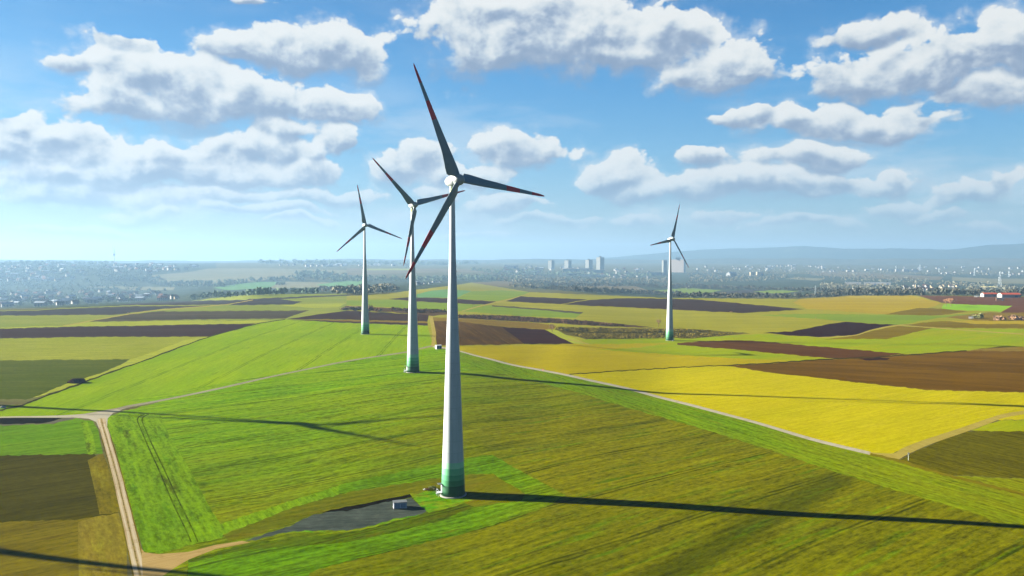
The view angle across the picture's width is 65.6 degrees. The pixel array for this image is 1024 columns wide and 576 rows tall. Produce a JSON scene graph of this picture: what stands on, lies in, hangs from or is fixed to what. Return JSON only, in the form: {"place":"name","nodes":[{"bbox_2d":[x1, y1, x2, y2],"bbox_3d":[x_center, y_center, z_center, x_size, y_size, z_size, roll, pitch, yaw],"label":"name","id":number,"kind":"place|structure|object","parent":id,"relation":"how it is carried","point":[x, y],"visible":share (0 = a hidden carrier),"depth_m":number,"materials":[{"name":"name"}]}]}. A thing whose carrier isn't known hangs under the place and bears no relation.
{"place":"outdoors","nodes":[
{"label":"outdoors","id":0,"kind":"place"},
{"bbox_2d":[0,418,60,423],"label":"ploughed field","id":1,"kind":"structure","parent":0,"point":[21,420],"depth_m":375.74,"materials":[{"name":"soil"}]},
{"bbox_2d":[0,518,88,575],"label":"crop field","id":2,"kind":"structure","parent":0,"point":[40,548],"depth_m":220.89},
{"bbox_2d":[0,418,102,455],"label":"crop field","id":3,"kind":"structure","parent":0,"point":[63,437],"depth_m":337.83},
{"bbox_2d":[0,315,115,327],"bbox_3d":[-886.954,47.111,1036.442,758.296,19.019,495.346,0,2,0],"label":"crop field","id":4,"kind":"structure","parent":0,"point":[20,321],"depth_m":989.46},
{"bbox_2d":[0,454,117,522],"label":"crop field","id":5,"kind":"structure","parent":0,"point":[38,487],"depth_m":273.31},
{"bbox_2d":[0,359,128,399],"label":"crop field","id":6,"kind":"structure","parent":0,"point":[24,379],"depth_m":523.59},
{"bbox_2d":[81,422,96,454],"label":"crop field","id":7,"kind":"structure","parent":0,"point":[89,440],"depth_m":339.44,"materials":[{"name":"green plant"}]},
{"bbox_2d":[73,409,119,426],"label":"track","id":8,"kind":"structure","parent":0,"point":[106,415],"depth_m":385.90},
{"bbox_2d":[0,337,201,359],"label":"crop field","id":9,"kind":"structure","parent":0,"point":[82,348],"depth_m":673.73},
{"bbox_2d":[88,454,117,513],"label":"verge","id":10,"kind":"structure","parent":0,"point":[103,485],"depth_m":278.14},
{"bbox_2d":[0,305,210,315],"bbox_3d":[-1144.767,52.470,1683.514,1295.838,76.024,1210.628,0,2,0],"label":"ploughed field","id":11,"kind":"structure","parent":0,"point":[103,310],"depth_m":1190.00,"materials":[{"name":"grey soil"}]},
{"bbox_2d":[0,263,216,282],"bbox_3d":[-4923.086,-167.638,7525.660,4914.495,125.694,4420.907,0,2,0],"label":"valley floor","id":12,"kind":"structure","parent":0,"point":[91,277],"depth_m":5980.30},
{"bbox_2d":[0,260,113,265],"bbox_3d":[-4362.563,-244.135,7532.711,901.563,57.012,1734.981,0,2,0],"label":"woods","id":13,"kind":"object","parent":12,"relation":"on","point":[36,262],"visible":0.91,"depth_m":7284.49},
{"bbox_2d":[1,263,158,278],"bbox_3d":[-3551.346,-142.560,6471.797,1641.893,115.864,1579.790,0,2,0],"label":"woods","id":14,"kind":"object","parent":12,"relation":"on","point":[57,268],"visible":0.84,"depth_m":6018.10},
{"bbox_2d":[101,438,133,575],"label":"verge","id":15,"kind":"structure","parent":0,"point":[119,511],"depth_m":249.81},
{"bbox_2d":[33,337,205,397],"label":"verge","id":16,"kind":"structure","parent":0,"point":[151,354],"depth_m":590.14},
{"bbox_2d":[97,418,142,575],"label":"track","id":17,"kind":"structure","parent":0,"point":[121,500],"depth_m":259.66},
{"bbox_2d":[99,418,137,575],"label":"wheel rut","id":18,"kind":"structure","parent":17,"relation":"on","point":[120,503],"depth_m":256.16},
{"bbox_2d":[103,419,142,573],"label":"wheel rut","id":19,"kind":"structure","parent":17,"relation":"on","point":[124,498],"depth_m":262.30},
{"bbox_2d":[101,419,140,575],"bbox_3d":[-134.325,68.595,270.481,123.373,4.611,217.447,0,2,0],"label":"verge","id":20,"kind":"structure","parent":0,"point":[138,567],"depth_m":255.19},
{"bbox_2d":[0,323,254,337],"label":"ploughed field","id":21,"kind":"structure","parent":0,"point":[197,330],"depth_m":824.28,"materials":[{"name":"soil"}]},
{"bbox_2d":[0,320,270,328],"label":"crop field","id":22,"kind":"structure","parent":0,"point":[138,323],"depth_m":932.85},
{"bbox_2d":[0,319,284,410],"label":"ditch","id":23,"kind":"object","parent":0,"point":[120,369],"visible":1,"depth_m":523.52,"materials":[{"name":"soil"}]},
{"bbox_2d":[0,294,346,360],"bbox_3d":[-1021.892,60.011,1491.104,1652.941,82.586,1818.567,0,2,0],"label":"crop field","id":24,"kind":"structure","parent":0,"point":[323,300],"depth_m":1314.91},
{"bbox_2d":[123,300,245,304],"bbox_3d":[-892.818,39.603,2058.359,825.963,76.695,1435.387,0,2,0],"label":"ploughed field","id":25,"kind":"structure","parent":0,"point":[212,302],"depth_m":1622.42,"materials":[{"name":"grey soil"}]},
{"bbox_2d":[141,541,249,575],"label":"track","id":26,"kind":"structure","parent":0,"point":[158,564],"depth_m":213.69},
{"bbox_2d":[90,310,308,321],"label":"ploughed field","id":27,"kind":"structure","parent":0,"point":[192,315],"depth_m":1069.54,"materials":[{"name":"brown soil"}]},
{"bbox_2d":[0,320,431,416],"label":"crop field","id":28,"kind":"structure","parent":0,"point":[263,349],"depth_m":582.85,"materials":[{"name":"plant"}]},
{"bbox_2d":[337,185,401,333],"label":"wind turbine","id":29,"kind":"object","parent":28,"relation":"on","point":[365,322],"visible":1,"depth_m":782.85,"materials":[{"name":"paint"}]},
{"bbox_2d":[107,412,345,552],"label":"headland","id":30,"kind":"structure","parent":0,"point":[160,527],"depth_m":270.36,"materials":[{"name":"green plant"}]},
{"bbox_2d":[137,414,191,541],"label":"wheel track","id":31,"kind":"structure","parent":30,"relation":"on","point":[163,480],"depth_m":283.09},
{"bbox_2d":[142,414,197,541],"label":"wheel track","id":32,"kind":"structure","parent":30,"relation":"on","point":[169,479],"depth_m":283.85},
{"bbox_2d":[145,268,346,284],"bbox_3d":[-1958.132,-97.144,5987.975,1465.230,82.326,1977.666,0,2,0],"label":"stubble field","id":33,"kind":"structure","parent":0,"point":[214,275],"depth_m":5864.18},
{"bbox_2d":[215,282,276,289],"bbox_3d":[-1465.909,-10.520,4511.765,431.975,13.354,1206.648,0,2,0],"label":"crop field","id":34,"kind":"structure","parent":0,"point":[254,285],"depth_m":4495.14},
{"bbox_2d":[86,346,431,413],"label":"track","id":35,"kind":"structure","parent":0,"point":[124,407],"depth_m":465.93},
{"bbox_2d":[179,303,345,309],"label":"crop field","id":36,"kind":"structure","parent":0,"point":[256,307],"depth_m":1235.32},
{"bbox_2d":[271,282,329,288],"bbox_3d":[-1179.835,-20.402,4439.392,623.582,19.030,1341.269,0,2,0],"label":"stubble field","id":37,"kind":"structure","parent":0,"point":[289,285],"depth_m":4490.24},
{"bbox_2d":[231,294,373,304],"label":"ploughed field","id":38,"kind":"structure","parent":0,"point":[269,301],"depth_m":1466.53,"materials":[{"name":"grey soil"}]},
{"bbox_2d":[283,303,344,307],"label":"crop field","id":39,"kind":"structure","parent":0,"point":[327,305],"depth_m":1317.59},
{"bbox_2d":[290,311,428,321],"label":"ploughed field","id":40,"kind":"structure","parent":0,"point":[357,315],"depth_m":1048.88,"materials":[{"name":"soil"}]},
{"bbox_2d":[303,320,427,325],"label":"ploughed field","id":41,"kind":"structure","parent":0,"point":[392,323],"depth_m":944.92,"materials":[{"name":"soil"}]},
{"bbox_2d":[325,494,411,511],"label":"soil bank","id":42,"kind":"structure","parent":0,"point":[348,508],"depth_m":262.27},
{"bbox_2d":[224,474,524,540],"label":"verge","id":43,"kind":"structure","parent":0,"point":[482,489],"depth_m":268.54,"materials":[{"name":"green plant"}]},
{"bbox_2d":[405,63,543,498],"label":"wind turbine","id":44,"kind":"object","parent":43,"relation":"on","point":[452,484],"visible":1,"depth_m":269.21,"materials":[{"name":"paint"}]},
{"bbox_2d":[187,496,565,575],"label":"wheat field","id":45,"kind":"structure","parent":0,"point":[412,522],"depth_m":233.66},
{"bbox_2d":[345,306,446,315],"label":"verge","id":46,"kind":"structure","parent":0,"point":[422,313],"depth_m":1166.82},
{"bbox_2d":[347,300,481,310],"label":"crop field","id":47,"kind":"structure","parent":0,"point":[404,304],"depth_m":1372.78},
{"bbox_2d":[347,268,504,274],"bbox_3d":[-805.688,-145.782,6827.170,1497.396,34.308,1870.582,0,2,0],"label":"stubble field","id":48,"kind":"structure","parent":0,"point":[354,271],"depth_m":6771.54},
{"bbox_2d":[412,490,472,512],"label":"verge","id":49,"kind":"structure","parent":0,"point":[430,501],"depth_m":266.02,"materials":[{"name":"green plant"}]},
{"bbox_2d":[417,289,470,297],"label":"crop field","id":50,"kind":"structure","parent":0,"point":[438,294],"depth_m":1899.57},
{"bbox_2d":[394,297,495,304],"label":"ploughed field","id":51,"kind":"structure","parent":0,"point":[445,300],"depth_m":1525.32,"materials":[{"name":"soil"}]},
{"bbox_2d":[434,321,523,345],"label":"plowed field","id":52,"kind":"structure","parent":0,"point":[474,334],"depth_m":799.39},
{"bbox_2d":[458,290,528,300],"bbox_3d":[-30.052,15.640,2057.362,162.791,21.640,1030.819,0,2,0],"label":"crop field","id":53,"kind":"structure","parent":0,"point":[495,295],"depth_m":1828.54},
{"bbox_2d":[433,317,555,329],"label":"stubble field","id":54,"kind":"structure","parent":0,"point":[530,325],"depth_m":972.40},
{"bbox_2d":[0,272,1023,308],"bbox_3d":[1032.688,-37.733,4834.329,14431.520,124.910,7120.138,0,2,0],"label":"valley floor","id":55,"kind":"structure","parent":0,"point":[184,293],"depth_m":4981.27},
{"bbox_2d":[0,292,164,306],"bbox_3d":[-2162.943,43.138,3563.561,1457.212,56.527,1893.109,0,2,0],"label":"woods","id":56,"kind":"object","parent":55,"relation":"on","point":[20,303],"visible":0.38,"depth_m":3551.90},
{"bbox_2d":[0,272,165,291],"bbox_3d":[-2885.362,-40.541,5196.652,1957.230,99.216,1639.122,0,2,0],"label":"woods","id":57,"kind":"object","parent":55,"relation":"on","point":[81,287],"visible":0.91,"depth_m":5126.45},
{"bbox_2d":[133,273,346,286],"bbox_3d":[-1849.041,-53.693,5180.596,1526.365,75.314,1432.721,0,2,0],"label":"woods","id":58,"kind":"object","parent":55,"relation":"on","point":[191,283],"visible":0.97,"depth_m":5141.78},
{"bbox_2d":[190,286,318,299],"bbox_3d":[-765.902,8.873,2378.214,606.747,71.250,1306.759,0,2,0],"label":"woods","id":59,"kind":"object","parent":55,"relation":"on","point":[260,290],"visible":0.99,"depth_m":1954.70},
{"bbox_2d":[319,283,398,293],"bbox_3d":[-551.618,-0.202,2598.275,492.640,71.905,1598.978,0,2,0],"label":"woods","id":60,"kind":"object","parent":55,"relation":"on","point":[356,289],"visible":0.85,"depth_m":1974.30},
{"bbox_2d":[332,273,527,281],"bbox_3d":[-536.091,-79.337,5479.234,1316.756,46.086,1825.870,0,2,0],"label":"woods","id":61,"kind":"object","parent":55,"relation":"on","point":[395,277],"visible":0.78,"depth_m":4980.08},
{"bbox_2d":[471,267,652,276],"bbox_3d":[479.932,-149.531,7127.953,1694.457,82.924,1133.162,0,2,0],"label":"woods","id":62,"kind":"object","parent":55,"relation":"on","point":[494,271],"visible":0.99,"depth_m":6962.65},
{"bbox_2d":[492,274,667,283],"bbox_3d":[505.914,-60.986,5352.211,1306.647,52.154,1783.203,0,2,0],"label":"woods","id":63,"kind":"object","parent":55,"relation":"on","point":[557,279],"visible":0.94,"depth_m":5237.91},
{"bbox_2d":[531,285,680,294],"bbox_3d":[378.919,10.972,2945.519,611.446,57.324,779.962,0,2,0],"label":"woods","id":64,"kind":"object","parent":55,"relation":"on","point":[597,290],"visible":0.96,"depth_m":2961.07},
{"bbox_2d":[548,282,675,287],"bbox_3d":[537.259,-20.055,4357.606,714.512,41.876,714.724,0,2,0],"label":"woods","id":65,"kind":"object","parent":55,"relation":"on","point":[605,284],"visible":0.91,"depth_m":4272.46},
{"bbox_2d":[672,283,818,290],"bbox_3d":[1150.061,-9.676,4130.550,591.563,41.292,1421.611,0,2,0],"label":"woods","id":66,"kind":"object","parent":55,"relation":"on","point":[712,286],"visible":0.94,"depth_m":4150.13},
{"bbox_2d":[687,272,804,281],"bbox_3d":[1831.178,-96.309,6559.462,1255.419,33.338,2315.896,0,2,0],"label":"woods","id":67,"kind":"object","parent":55,"relation":"on","point":[758,278],"visible":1,"depth_m":6175.99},
{"bbox_2d":[672,291,839,297],"bbox_3d":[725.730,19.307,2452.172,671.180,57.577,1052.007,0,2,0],"label":"woods","id":68,"kind":"object","parent":55,"relation":"on","point":[737,294],"visible":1,"depth_m":2180.62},
{"bbox_2d":[820,282,903,288],"bbox_3d":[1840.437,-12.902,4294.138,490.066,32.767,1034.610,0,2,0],"label":"woods","id":69,"kind":"object","parent":55,"relation":"on","point":[845,285],"visible":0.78,"depth_m":4153.96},
{"bbox_2d":[818,274,990,285],"bbox_3d":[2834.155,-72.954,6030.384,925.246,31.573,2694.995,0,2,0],"label":"woods","id":70,"kind":"object","parent":55,"relation":"on","point":[894,280],"visible":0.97,"depth_m":5797.57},
{"bbox_2d":[816,286,1023,295],"bbox_3d":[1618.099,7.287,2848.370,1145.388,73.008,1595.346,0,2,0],"label":"woods","id":71,"kind":"object","parent":55,"relation":"on","point":[866,291],"visible":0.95,"depth_m":2368.02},
{"bbox_2d":[966,284,1023,290],"bbox_3d":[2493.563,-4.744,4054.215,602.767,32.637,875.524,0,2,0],"label":"woods","id":72,"kind":"object","parent":55,"relation":"on","point":[1002,288],"visible":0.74,"depth_m":3925.05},
{"bbox_2d":[0,262,1023,575],"bbox_3d":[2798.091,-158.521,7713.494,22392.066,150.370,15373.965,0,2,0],"label":"ground","id":73,"kind":"structure","parent":0,"point":[608,268],"depth_m":8784.55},
{"bbox_2d":[78,513,126,575],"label":"verge","id":74,"kind":"structure","parent":73,"relation":"on","point":[102,549],"depth_m":221.97,"materials":[{"name":"yellow plant"}]},
{"bbox_2d":[295,269,333,277],"bbox_3d":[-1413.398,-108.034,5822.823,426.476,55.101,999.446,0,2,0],"label":"woods","id":75,"kind":"object","parent":73,"relation":"on","point":[317,272],"visible":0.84,"depth_m":5730.64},
{"bbox_2d":[247,498,425,540],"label":"gravel pad","id":76,"kind":"object","parent":73,"relation":"on","point":[371,515],"visible":0.95,"depth_m":248.66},
{"bbox_2d":[287,514,419,532],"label":"verge","id":77,"kind":"structure","parent":73,"relation":"on","point":[395,519],"depth_m":238.72,"materials":[{"name":"green plant"}]},
{"bbox_2d":[258,259,488,264],"bbox_3d":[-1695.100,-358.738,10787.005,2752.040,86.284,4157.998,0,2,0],"label":"woods","id":78,"kind":"object","parent":73,"relation":"on","point":[329,261],"visible":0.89,"depth_m":9833.83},
{"bbox_2d":[188,455,564,575],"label":"headland","id":79,"kind":"structure","parent":73,"relation":"on","point":[295,561],"depth_m":235.37,"materials":[{"name":"plant"}]},
{"bbox_2d":[464,315,652,327],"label":"vineyard","id":80,"kind":"object","parent":73,"relation":"on","point":[534,321],"visible":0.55,"depth_m":1016.74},
{"bbox_2d":[458,314,627,325],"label":"vines","id":81,"kind":"object","parent":80,"relation":"on","point":[531,319],"visible":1,"depth_m":1035.75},
{"bbox_2d":[279,263,1023,274],"bbox_3d":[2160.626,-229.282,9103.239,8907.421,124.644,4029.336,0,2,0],"label":"distant houses","id":82,"kind":"structure","parent":73,"relation":"on","point":[616,270],"depth_m":8893.49,"materials":[{"name":"white tile"}]},
{"bbox_2d":[555,327,749,338],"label":"vineyard","id":83,"kind":"object","parent":73,"relation":"on","point":[565,332],"visible":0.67,"depth_m":899.26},
{"bbox_2d":[558,326,710,331],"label":"vines","id":84,"kind":"object","parent":83,"relation":"on","point":[589,329],"visible":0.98,"depth_m":933.11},
{"bbox_2d":[576,332,732,338],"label":"vines","id":85,"kind":"object","parent":83,"relation":"on","point":[604,335],"visible":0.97,"depth_m":874.89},
{"bbox_2d":[671,257,685,272],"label":"tower block","id":86,"kind":"structure","parent":73,"relation":"on","point":[678,264],"depth_m":8413.81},
{"bbox_2d":[460,352,1023,524],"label":"headland","id":87,"kind":"structure","parent":73,"relation":"on","point":[1002,507],"depth_m":319.01,"materials":[{"name":"plant"}]},
{"bbox_2d":[692,267,1023,275],"bbox_3d":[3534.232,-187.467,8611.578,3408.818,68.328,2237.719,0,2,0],"label":"woods","id":88,"kind":"object","parent":73,"relation":"on","point":[741,270],"visible":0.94,"depth_m":8383.12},
{"bbox_2d":[870,453,1023,495],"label":"verge","id":89,"kind":"structure","parent":73,"relation":"on","point":[951,475],"depth_m":287.48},
{"bbox_2d":[347,283,676,353],"bbox_3d":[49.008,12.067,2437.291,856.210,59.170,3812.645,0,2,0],"label":"crop field","id":90,"kind":"structure","parent":0,"point":[648,317],"depth_m":1316.85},
{"bbox_2d":[0,258,1023,265],"bbox_3d":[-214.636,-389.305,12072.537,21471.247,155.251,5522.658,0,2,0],"label":"hills","id":91,"kind":"structure","parent":0,"point":[969,261],"depth_m":13181.63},
{"bbox_2d":[0,0,1023,260],"label":"sky","id":92,"kind":"structure","parent":0,"point":[138,130],"materials":[{"name":"blue"}]},
{"bbox_2d":[464,305,579,317],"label":"crop field","id":93,"kind":"structure","parent":0,"point":[491,309],"depth_m":1207.47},
{"bbox_2d":[503,327,573,343],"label":"ploughed field","id":94,"kind":"structure","parent":0,"point":[531,336],"depth_m":821.93,"materials":[{"name":"red soil"}]},
{"bbox_2d":[508,296,586,303],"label":"ploughed field","id":95,"kind":"structure","parent":0,"point":[543,300],"depth_m":1612.98,"materials":[{"name":"soil"}]},
{"bbox_2d":[108,347,1023,575],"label":"wheat field","id":96,"kind":"structure","parent":0,"point":[646,494],"depth_m":283.46,"materials":[{"name":"plant"}]},
{"bbox_2d":[373,158,465,372],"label":"wind turbine","id":97,"kind":"object","parent":96,"relation":"on","point":[412,357],"visible":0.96,"depth_m":509.39,"materials":[{"name":"paint"}]},
{"bbox_2d":[582,337,692,343],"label":"crop field","id":98,"kind":"structure","parent":0,"point":[628,341],"depth_m":817.87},
{"bbox_2d":[652,204,688,340],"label":"wind turbine","id":99,"kind":"object","parent":98,"relation":"on","point":[669,330],"visible":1,"depth_m":840.74,"materials":[{"name":"paint"}]},
{"bbox_2d":[459,343,830,374],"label":"crop field","id":100,"kind":"structure","parent":0,"point":[568,359],"depth_m":641.74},
{"bbox_2d":[433,346,869,454],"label":"road","id":101,"kind":"structure","parent":0,"point":[775,428],"depth_m":424.45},
{"bbox_2d":[567,298,798,312],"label":"ploughed field","id":102,"kind":"structure","parent":0,"point":[691,304],"depth_m":1503.67,"materials":[{"name":"soil"}]},
{"bbox_2d":[598,343,827,360],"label":"crop field","id":103,"kind":"structure","parent":0,"point":[674,349],"depth_m":718.81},
{"bbox_2d":[569,350,966,374],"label":"ditch","id":104,"kind":"object","parent":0,"point":[772,362],"visible":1,"depth_m":642.14,"materials":[{"name":"plant"}]},
{"bbox_2d":[677,340,902,357],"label":"ploughed field","id":105,"kind":"structure","parent":0,"point":[791,349],"depth_m":751.38,"materials":[{"name":"brown soil"}]},
{"bbox_2d":[573,366,1023,453],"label":"crop field","id":106,"kind":"structure","parent":0,"point":[874,418],"depth_m":440.20,"materials":[{"name":"plant"}]},
{"bbox_2d":[587,243,1023,259],"bbox_3d":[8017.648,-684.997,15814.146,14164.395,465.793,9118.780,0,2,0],"label":"hills","id":107,"kind":"structure","parent":0,"point":[1003,251],"depth_m":16547.17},
{"bbox_2d":[767,322,892,336],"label":"ploughed field","id":108,"kind":"structure","parent":0,"point":[841,329],"depth_m":964.11,"materials":[{"name":"black soil"}]},
{"bbox_2d":[677,328,1023,353],"bbox_3d":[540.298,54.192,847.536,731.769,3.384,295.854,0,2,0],"label":"crop field","id":109,"kind":"structure","parent":0,"point":[932,340],"depth_m":829.31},
{"bbox_2d":[677,295,1023,358],"bbox_3d":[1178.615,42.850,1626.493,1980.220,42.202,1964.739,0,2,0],"label":"crop field","id":110,"kind":"structure","parent":0,"point":[752,323],"depth_m":1146.12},
{"bbox_2d":[793,295,940,313],"bbox_3d":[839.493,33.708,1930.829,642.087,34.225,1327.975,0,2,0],"label":"crop field","id":111,"kind":"structure","parent":0,"point":[880,304],"depth_m":1582.13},
{"bbox_2d":[761,313,976,324],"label":"crop field","id":112,"kind":"structure","parent":0,"point":[889,319],"depth_m":1184.97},
{"bbox_2d":[809,271,942,279],"bbox_3d":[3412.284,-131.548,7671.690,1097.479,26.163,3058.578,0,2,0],"label":"stubble field","id":113,"kind":"structure","parent":0,"point":[877,275],"depth_m":7584.63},
{"bbox_2d":[733,351,1023,391],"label":"plowed field","id":114,"kind":"structure","parent":0,"point":[993,371],"depth_m":585.00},
{"bbox_2d":[826,326,930,339],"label":"crop field","id":115,"kind":"structure","parent":0,"point":[889,332],"depth_m":919.38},
{"bbox_2d":[819,325,1023,337],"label":"track","id":116,"kind":"structure","parent":0,"point":[921,326],"depth_m":959.76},
{"bbox_2d":[888,308,965,315],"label":"crop field","id":117,"kind":"structure","parent":0,"point":[926,311],"depth_m":1312.06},
{"bbox_2d":[870,411,1023,458],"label":"track","id":118,"kind":"structure","parent":0,"point":[903,452],"depth_m":351.65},
{"bbox_2d":[901,431,1023,477],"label":"crop field","id":119,"kind":"structure","parent":0,"point":[989,453],"depth_m":316.35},
{"bbox_2d":[904,321,1023,328],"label":"crop field","id":120,"kind":"structure","parent":0,"point":[944,324],"depth_m":1035.35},
{"bbox_2d":[919,295,1023,312],"bbox_3d":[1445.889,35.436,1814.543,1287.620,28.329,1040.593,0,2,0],"label":"ploughed field","id":121,"kind":"structure","parent":0,"point":[1016,304],"depth_m":1707.71,"materials":[{"name":"red soil"}]},
{"bbox_2d":[941,304,1010,311],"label":"crop field","id":122,"kind":"structure","parent":0,"point":[967,307],"depth_m":1451.98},
{"bbox_2d":[949,312,1023,320],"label":"stubble field","id":123,"kind":"structure","parent":0,"point":[988,316],"depth_m":1215.12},
{"bbox_2d":[952,277,1023,283],"bbox_3d":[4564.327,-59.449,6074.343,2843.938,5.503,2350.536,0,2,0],"label":"stubble field","id":124,"kind":"structure","parent":0,"point":[1002,281],"depth_m":6053.84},
{"bbox_2d":[953,320,1023,323],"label":"crop field","id":125,"kind":"structure","parent":0,"point":[993,322],"depth_m":1089.27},
{"bbox_2d":[967,347,1023,351],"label":"stubble field","id":126,"kind":"structure","parent":0,"point":[1002,349],"depth_m":737.26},
{"bbox_2d":[973,420,1023,431],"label":"crop field","id":127,"kind":"structure","parent":0,"point":[1009,425],"depth_m":372.13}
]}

